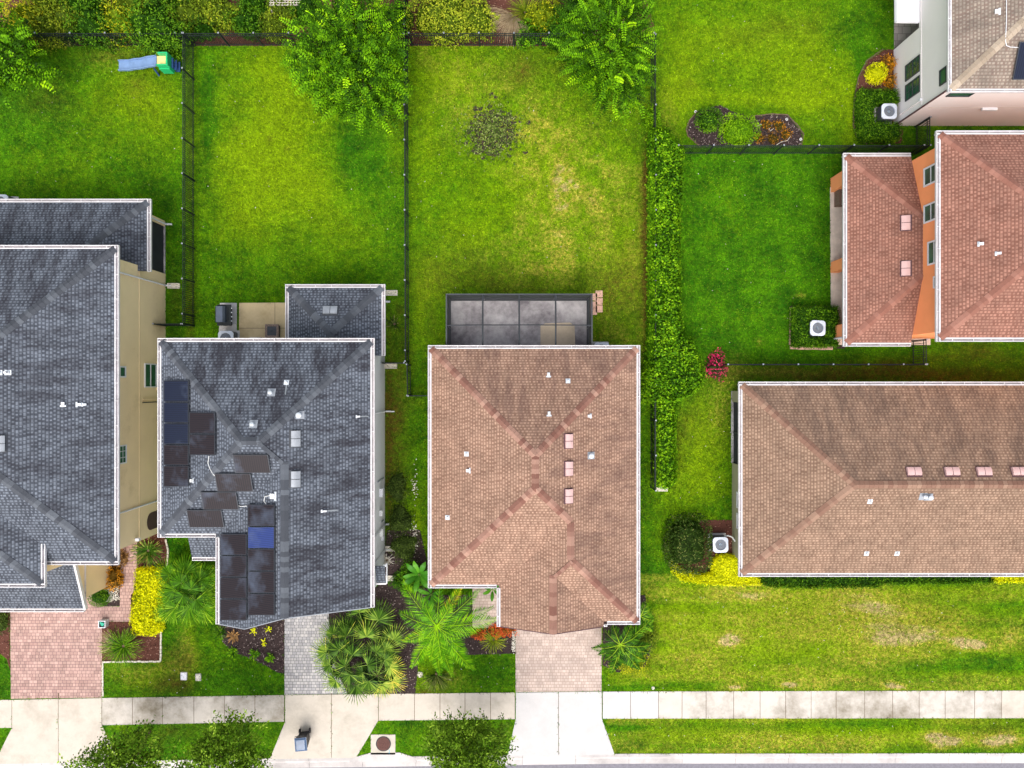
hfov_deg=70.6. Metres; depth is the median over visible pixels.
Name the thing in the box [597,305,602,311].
stepping stone
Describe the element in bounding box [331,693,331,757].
driveway joint
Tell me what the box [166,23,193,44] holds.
shrub
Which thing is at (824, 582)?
hedge
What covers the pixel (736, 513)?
window
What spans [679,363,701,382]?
shrub
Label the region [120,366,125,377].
window
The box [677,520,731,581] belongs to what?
mulch
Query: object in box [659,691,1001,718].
sidewalk
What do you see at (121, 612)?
path
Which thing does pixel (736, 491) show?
window
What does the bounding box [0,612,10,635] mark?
shrub
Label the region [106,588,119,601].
pebbles
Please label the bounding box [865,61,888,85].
shrub
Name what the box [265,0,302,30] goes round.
shrub
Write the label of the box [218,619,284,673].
mulch
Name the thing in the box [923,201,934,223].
window
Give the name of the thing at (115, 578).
croton
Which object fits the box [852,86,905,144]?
hedge
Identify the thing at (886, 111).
air conditioner
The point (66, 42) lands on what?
shrub
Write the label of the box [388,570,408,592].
shrub
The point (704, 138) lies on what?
mulch
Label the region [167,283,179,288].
splash block
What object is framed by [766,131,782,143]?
flower plant
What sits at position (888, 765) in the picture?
road
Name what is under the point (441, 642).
feather palm
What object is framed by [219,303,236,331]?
equipment pad
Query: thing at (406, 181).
metal fence
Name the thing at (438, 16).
shrub
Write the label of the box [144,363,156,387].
window
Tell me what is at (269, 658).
leafy plant
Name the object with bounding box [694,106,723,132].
shrub
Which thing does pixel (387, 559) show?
spiky plant
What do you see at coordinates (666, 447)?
hedge
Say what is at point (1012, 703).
sidewalk
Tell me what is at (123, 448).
window
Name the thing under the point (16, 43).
tree
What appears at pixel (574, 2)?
shrub
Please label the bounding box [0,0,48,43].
shrub
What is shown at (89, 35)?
metal fence
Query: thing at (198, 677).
meter cover
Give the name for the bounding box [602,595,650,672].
mulch
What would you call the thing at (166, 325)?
metal fence
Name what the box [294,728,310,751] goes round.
wheeled bin
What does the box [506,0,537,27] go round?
ornamental grass
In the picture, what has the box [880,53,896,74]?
croton
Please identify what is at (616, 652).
feather palm
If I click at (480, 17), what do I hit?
shrub
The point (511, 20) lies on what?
ornamental grass
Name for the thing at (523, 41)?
shrub
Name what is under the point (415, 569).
broad leaf plant
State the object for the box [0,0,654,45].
mulch
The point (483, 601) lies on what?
path
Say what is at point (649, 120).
shrub
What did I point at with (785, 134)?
flower plant
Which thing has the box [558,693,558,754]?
driveway joint
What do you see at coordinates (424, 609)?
broad leaf plant
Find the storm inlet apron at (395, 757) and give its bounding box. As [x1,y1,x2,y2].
[350,752,415,761]
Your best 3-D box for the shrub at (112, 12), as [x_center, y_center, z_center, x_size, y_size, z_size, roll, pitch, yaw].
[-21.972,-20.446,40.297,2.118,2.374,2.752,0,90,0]
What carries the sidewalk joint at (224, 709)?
on the sidewalk at (182, 710)
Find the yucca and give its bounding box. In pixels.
[129,538,164,569]
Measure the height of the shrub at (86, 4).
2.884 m
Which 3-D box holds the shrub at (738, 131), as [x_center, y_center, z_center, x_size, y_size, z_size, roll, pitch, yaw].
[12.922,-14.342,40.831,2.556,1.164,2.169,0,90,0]
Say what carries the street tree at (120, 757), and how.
on the lawn at (744, 340)
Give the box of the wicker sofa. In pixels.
[834,189,841,206]
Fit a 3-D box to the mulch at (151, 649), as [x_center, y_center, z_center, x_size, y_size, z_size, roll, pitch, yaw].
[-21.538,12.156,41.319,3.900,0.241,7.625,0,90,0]
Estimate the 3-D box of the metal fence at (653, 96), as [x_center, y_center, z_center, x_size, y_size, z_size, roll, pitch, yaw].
[7.914,-6.677,40.587,0.080,1.625,25.183,0,90,0]
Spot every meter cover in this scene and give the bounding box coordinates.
[180,672,186,679]
[195,673,200,680]
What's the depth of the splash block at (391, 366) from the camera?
41.31 m
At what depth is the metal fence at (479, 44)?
40.23 m
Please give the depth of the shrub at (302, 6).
40.32 m
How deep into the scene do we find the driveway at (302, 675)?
41.34 m
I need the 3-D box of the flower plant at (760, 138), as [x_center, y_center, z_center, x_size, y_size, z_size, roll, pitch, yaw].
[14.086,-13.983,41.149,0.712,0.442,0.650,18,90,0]
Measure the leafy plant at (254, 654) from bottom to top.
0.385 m
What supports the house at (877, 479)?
on the lawn at (744, 340)
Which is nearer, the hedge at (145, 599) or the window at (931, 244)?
the window at (931, 244)
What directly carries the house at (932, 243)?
on the lawn at (744, 340)
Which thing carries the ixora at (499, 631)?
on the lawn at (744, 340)
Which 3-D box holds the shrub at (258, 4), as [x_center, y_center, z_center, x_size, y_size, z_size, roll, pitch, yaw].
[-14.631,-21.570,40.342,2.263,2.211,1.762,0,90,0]
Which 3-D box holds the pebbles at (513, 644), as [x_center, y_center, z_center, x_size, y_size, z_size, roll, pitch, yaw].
[0.083,14.764,41.297,0.299,0.099,1.314,0,90,0]
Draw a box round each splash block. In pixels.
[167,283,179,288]
[385,364,396,368]
[386,290,397,295]
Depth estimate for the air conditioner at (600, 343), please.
40.57 m
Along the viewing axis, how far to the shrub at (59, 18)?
40.20 m
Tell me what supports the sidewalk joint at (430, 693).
on the sidewalk at (397, 707)
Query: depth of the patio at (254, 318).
41.30 m
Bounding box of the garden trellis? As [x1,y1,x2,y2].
[269,0,300,12]
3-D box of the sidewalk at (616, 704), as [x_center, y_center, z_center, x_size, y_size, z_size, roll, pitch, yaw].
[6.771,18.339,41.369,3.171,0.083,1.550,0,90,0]
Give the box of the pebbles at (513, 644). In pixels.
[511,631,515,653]
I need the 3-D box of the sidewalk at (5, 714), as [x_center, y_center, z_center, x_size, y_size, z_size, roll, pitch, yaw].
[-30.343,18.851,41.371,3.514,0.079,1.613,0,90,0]
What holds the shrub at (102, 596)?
on the lawn at (744, 340)
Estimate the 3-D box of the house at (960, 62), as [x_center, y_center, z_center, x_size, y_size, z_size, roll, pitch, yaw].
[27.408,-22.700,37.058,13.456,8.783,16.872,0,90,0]
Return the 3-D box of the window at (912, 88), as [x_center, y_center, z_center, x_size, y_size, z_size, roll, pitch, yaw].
[21.780,-16.060,39.340,0.080,1.420,0.880,0,90,0]
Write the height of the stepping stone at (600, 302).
0.070 m
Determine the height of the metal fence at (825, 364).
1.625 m
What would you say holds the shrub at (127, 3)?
on the lawn at (744, 340)
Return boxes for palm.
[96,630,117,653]
[97,626,145,669]
[153,552,215,627]
[309,631,385,705]
[318,599,407,658]
[350,639,407,698]
[399,580,496,676]
[420,671,455,693]
[591,615,653,672]
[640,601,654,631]
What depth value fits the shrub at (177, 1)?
40.23 m
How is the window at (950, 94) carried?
in the house at (960, 62)
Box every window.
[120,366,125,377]
[120,444,126,463]
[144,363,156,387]
[736,491,737,507]
[736,513,737,528]
[905,54,919,81]
[905,75,919,101]
[923,163,934,187]
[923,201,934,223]
[927,240,934,265]
[939,65,946,85]
[946,93,974,96]
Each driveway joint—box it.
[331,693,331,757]
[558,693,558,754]
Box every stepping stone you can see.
[595,290,602,296]
[595,298,602,304]
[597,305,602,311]
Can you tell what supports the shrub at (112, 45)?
on the lawn at (744, 340)
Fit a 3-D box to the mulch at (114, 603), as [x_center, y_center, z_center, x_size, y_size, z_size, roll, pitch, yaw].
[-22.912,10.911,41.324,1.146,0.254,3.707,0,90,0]
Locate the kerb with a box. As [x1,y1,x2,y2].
[0,753,1023,767]
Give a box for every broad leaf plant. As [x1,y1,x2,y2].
[403,561,427,592]
[418,583,440,607]
[420,600,435,620]
[483,586,498,600]
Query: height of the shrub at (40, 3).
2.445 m
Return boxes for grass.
[490,6,529,45]
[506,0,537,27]
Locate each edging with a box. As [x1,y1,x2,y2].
[102,539,168,662]
[102,663,103,696]
[686,110,698,144]
[755,113,803,144]
[790,346,832,349]
[853,49,882,144]
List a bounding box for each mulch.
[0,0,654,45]
[0,612,9,668]
[101,534,168,660]
[102,565,119,606]
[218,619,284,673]
[329,530,514,694]
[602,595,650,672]
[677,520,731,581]
[687,105,801,146]
[790,304,844,348]
[854,48,902,143]
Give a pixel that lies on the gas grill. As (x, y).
(223, 315)
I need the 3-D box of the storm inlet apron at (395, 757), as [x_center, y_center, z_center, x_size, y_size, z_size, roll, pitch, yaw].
[-7.371,21.328,41.345,3.771,0.050,0.543,0,90,0]
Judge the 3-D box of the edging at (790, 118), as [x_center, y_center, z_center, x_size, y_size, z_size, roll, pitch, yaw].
[15.348,-14.941,41.314,3.401,0.072,1.180,30,90,0]
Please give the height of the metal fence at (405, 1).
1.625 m
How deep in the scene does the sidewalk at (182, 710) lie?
41.33 m
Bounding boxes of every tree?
[0,2,64,107]
[57,715,173,767]
[162,706,274,767]
[279,0,418,135]
[415,706,518,767]
[542,0,663,125]
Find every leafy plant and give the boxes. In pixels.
[213,626,226,639]
[227,646,237,658]
[248,649,259,660]
[264,653,274,661]
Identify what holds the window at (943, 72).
in the house at (960, 62)
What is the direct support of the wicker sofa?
on the patio at (836, 249)
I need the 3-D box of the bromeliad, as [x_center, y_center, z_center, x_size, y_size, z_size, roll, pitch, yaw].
[-15.881,14.355,41.175,0.802,0.350,0.885,-40,90,0]
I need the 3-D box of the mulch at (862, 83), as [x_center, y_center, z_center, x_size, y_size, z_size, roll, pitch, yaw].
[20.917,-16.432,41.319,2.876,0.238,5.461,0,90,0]
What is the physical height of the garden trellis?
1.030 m
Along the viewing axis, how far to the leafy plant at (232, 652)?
41.15 m
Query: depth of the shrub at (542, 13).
40.37 m
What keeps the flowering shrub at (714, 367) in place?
on the lawn at (744, 340)
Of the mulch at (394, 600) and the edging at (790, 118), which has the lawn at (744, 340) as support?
the mulch at (394, 600)
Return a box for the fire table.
[265,324,279,337]
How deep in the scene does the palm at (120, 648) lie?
40.79 m
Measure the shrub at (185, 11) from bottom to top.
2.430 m
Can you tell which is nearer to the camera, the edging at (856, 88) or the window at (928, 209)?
the window at (928, 209)
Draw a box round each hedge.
[129,562,170,636]
[640,123,707,404]
[650,400,679,489]
[670,552,761,587]
[759,577,993,591]
[787,303,841,349]
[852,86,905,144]
[992,577,1023,584]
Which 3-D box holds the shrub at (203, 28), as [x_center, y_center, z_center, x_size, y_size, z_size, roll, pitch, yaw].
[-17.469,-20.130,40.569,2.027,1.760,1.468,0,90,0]
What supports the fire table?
on the patio at (254, 318)
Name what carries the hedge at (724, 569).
on the lawn at (744, 340)
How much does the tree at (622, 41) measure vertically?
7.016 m
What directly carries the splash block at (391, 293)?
on the lawn at (744, 340)
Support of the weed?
on the lawn at (744, 340)
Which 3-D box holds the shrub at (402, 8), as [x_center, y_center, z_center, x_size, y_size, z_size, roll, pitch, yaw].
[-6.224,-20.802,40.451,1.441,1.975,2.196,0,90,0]
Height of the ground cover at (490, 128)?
0.410 m
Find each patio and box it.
[239,303,284,337]
[830,187,930,344]
[894,22,918,48]
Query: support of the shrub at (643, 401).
on the lawn at (744, 340)
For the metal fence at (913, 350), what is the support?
on the lawn at (744, 340)
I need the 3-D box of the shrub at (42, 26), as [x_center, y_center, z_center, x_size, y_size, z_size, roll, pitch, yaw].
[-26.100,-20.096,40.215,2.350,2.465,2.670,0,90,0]
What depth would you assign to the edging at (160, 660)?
41.27 m
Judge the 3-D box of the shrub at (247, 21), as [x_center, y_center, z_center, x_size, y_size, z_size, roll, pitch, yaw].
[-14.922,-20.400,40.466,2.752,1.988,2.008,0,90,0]
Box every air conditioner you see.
[0,194,18,198]
[218,330,239,337]
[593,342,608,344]
[708,533,727,552]
[808,320,825,336]
[873,103,896,122]
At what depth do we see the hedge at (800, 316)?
40.68 m
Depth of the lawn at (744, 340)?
41.36 m
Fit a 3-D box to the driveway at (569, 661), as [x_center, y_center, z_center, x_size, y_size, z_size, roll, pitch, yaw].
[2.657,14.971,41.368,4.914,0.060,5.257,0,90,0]
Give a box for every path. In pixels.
[102,542,136,621]
[472,585,499,627]
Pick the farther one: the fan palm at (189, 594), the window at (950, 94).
the fan palm at (189, 594)
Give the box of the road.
[326,763,1023,767]
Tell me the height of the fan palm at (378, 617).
1.765 m
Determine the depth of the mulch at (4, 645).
41.34 m
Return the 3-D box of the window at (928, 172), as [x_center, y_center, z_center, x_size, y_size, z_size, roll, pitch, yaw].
[21.180,-10.580,36.575,0.080,1.250,0.960,0,90,0]
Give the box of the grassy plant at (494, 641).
[480,626,506,654]
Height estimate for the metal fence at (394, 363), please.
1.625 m
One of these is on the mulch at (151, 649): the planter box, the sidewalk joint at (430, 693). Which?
the planter box
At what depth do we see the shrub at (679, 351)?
40.03 m
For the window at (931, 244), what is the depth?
36.54 m
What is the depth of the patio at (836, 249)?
41.30 m
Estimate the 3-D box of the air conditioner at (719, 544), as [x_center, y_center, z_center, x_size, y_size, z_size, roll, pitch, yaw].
[11.698,9.022,40.943,1.020,0.815,1.020,-1,90,0]
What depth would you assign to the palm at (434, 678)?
40.88 m
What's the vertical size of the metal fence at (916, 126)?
1.625 m
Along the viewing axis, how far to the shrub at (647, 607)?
39.77 m
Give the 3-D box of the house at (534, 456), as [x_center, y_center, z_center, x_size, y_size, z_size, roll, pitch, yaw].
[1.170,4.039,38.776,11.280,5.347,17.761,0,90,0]
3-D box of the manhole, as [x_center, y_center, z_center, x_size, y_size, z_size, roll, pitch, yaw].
[-7.363,20.593,41.349,1.400,0.122,1.140,0,90,0]
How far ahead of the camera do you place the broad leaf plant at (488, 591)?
40.72 m
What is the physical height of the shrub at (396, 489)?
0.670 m
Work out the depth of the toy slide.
40.73 m
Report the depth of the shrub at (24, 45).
40.92 m
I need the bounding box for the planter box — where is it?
[98,619,108,627]
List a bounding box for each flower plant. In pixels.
[754,133,765,143]
[761,119,772,129]
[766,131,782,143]
[773,119,784,132]
[781,128,792,140]
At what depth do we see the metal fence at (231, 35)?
40.43 m
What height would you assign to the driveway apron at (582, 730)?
0.083 m
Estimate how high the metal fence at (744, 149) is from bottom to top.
1.625 m
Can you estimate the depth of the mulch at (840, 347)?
41.34 m
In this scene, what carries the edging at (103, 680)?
on the lawn at (744, 340)
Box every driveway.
[10,595,101,698]
[284,613,346,694]
[515,628,601,691]
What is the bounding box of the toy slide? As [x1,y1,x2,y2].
[118,52,180,75]
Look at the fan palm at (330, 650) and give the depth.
39.81 m
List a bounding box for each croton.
[104,565,124,593]
[115,549,128,566]
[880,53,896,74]
[880,73,897,89]
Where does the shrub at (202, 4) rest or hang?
on the lawn at (744, 340)
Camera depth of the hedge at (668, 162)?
39.83 m
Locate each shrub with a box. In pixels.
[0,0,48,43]
[0,26,35,55]
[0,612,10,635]
[19,4,68,53]
[22,0,67,17]
[43,0,83,40]
[48,29,75,47]
[58,0,110,16]
[61,0,119,53]
[87,32,129,51]
[88,589,112,606]
[96,0,133,47]
[99,0,150,14]
[109,0,194,63]
[152,0,193,13]
[166,0,213,31]
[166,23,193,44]
[187,14,219,41]
[191,0,232,18]
[203,0,243,34]
[220,1,265,41]
[232,0,270,15]
[258,12,293,43]
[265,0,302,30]
[287,0,328,26]
[384,467,408,505]
[384,529,422,564]
[385,498,416,536]
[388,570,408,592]
[390,0,413,36]
[398,557,427,597]
[401,0,476,51]
[460,0,499,42]
[512,16,543,51]
[524,0,560,37]
[537,4,577,54]
[557,0,594,30]
[604,644,649,677]
[629,617,659,653]
[640,363,664,406]
[644,101,661,132]
[661,511,712,576]
[666,340,693,362]
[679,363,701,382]
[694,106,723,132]
[704,347,728,382]
[717,112,760,150]
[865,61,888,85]
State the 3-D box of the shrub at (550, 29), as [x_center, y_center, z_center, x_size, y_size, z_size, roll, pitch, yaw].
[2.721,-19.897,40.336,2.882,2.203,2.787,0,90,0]
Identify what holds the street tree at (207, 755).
on the lawn at (744, 340)
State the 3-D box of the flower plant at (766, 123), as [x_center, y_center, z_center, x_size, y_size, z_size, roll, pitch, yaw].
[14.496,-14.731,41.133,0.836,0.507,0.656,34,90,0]
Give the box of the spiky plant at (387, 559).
[384,555,393,564]
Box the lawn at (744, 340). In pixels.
[0,0,1023,759]
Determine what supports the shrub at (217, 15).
on the lawn at (744, 340)
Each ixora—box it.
[471,628,485,640]
[484,622,518,639]
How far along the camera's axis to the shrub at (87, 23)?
40.09 m
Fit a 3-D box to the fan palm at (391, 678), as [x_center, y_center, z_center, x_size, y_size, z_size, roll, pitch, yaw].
[-7.366,15.760,40.438,3.307,1.832,3.833,0,90,0]
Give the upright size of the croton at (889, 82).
0.806 m
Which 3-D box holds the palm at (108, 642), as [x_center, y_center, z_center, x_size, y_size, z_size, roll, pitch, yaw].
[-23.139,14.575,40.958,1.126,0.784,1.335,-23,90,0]
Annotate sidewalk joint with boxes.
[132,695,284,724]
[378,692,514,720]
[602,691,658,718]
[733,691,974,717]
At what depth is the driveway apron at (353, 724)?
41.33 m
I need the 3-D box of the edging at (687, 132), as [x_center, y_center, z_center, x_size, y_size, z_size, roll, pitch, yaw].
[10.333,-14.592,41.316,0.838,0.068,2.090,0,90,0]
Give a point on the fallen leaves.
(455, 287)
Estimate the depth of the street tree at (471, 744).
36.70 m
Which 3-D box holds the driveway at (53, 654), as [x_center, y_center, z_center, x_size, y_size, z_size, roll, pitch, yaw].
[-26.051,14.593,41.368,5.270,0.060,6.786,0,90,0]
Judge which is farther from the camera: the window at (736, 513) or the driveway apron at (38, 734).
the driveway apron at (38, 734)
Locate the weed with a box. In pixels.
[386,315,404,330]
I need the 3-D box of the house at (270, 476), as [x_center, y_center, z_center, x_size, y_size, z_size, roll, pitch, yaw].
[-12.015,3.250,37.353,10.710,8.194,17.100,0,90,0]
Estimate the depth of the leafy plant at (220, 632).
41.15 m
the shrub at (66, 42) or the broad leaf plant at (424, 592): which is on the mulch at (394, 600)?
the broad leaf plant at (424, 592)
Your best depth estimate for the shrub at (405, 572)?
40.68 m
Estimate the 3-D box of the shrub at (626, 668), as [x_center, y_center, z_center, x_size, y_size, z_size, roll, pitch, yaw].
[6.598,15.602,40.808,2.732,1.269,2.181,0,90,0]
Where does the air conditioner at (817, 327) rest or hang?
on the mulch at (840, 347)
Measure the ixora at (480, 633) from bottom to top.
0.633 m
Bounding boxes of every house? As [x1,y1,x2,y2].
[0,199,171,611]
[157,284,394,629]
[428,294,639,634]
[731,382,1023,576]
[830,130,1023,346]
[894,0,1023,125]
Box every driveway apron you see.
[0,698,109,763]
[270,694,377,758]
[508,691,613,755]
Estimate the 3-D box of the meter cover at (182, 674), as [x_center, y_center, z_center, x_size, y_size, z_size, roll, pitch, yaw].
[-18.743,16.686,41.335,0.380,0.070,0.460,0,90,0]
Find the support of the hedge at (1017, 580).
on the lawn at (744, 340)
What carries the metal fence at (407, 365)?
on the lawn at (744, 340)
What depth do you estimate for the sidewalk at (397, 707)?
41.33 m
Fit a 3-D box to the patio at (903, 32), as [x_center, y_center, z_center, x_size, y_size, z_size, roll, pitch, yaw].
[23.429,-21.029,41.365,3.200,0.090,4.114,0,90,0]
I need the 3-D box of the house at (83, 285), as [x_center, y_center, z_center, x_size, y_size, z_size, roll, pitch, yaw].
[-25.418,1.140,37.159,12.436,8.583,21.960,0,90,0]
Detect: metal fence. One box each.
[7,32,191,46]
[152,323,192,326]
[181,32,194,326]
[182,32,403,46]
[380,362,408,363]
[403,0,408,41]
[403,33,409,362]
[405,32,654,46]
[406,364,411,395]
[650,33,656,490]
[678,144,927,154]
[721,364,925,365]
[911,339,927,365]
[914,116,931,154]
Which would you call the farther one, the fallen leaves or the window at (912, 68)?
the fallen leaves
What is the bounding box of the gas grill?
[215,305,231,325]
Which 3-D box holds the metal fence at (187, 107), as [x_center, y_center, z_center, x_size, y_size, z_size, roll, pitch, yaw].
[-18.143,-11.314,40.587,0.080,1.625,16.080,0,90,0]
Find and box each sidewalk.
[0,700,11,727]
[102,695,283,724]
[379,692,514,720]
[603,691,657,718]
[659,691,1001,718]
[1002,690,1023,717]
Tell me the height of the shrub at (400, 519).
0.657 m
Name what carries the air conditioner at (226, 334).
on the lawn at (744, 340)
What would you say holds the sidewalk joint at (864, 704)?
on the sidewalk at (771, 704)
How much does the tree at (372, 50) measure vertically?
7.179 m
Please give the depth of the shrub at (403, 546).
41.07 m
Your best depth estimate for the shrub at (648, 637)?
40.70 m
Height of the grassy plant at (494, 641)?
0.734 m
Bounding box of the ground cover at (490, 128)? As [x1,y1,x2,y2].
[451,74,537,171]
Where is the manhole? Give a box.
[371,734,394,754]
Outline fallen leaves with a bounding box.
[37,11,934,747]
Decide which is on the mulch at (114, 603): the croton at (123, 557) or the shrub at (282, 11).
the croton at (123, 557)
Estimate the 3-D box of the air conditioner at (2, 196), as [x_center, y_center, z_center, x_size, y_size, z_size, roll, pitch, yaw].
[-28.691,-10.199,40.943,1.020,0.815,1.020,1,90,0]
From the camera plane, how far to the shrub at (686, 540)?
40.32 m
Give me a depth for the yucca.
40.76 m
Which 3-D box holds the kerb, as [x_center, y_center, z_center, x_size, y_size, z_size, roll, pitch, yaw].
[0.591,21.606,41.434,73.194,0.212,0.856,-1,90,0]
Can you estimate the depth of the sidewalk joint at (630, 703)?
41.34 m
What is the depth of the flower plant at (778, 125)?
41.16 m
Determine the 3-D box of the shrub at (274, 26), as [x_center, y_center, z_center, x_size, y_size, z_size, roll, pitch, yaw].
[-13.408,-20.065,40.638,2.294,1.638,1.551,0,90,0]
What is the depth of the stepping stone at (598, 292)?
41.30 m
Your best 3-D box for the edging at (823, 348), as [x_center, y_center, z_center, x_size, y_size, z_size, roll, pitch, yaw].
[17.071,-2.057,41.285,2.406,0.131,0.220,1,90,0]
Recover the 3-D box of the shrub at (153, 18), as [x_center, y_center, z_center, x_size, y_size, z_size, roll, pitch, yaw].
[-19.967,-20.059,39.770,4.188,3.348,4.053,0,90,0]
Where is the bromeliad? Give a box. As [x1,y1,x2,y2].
[226,629,238,644]

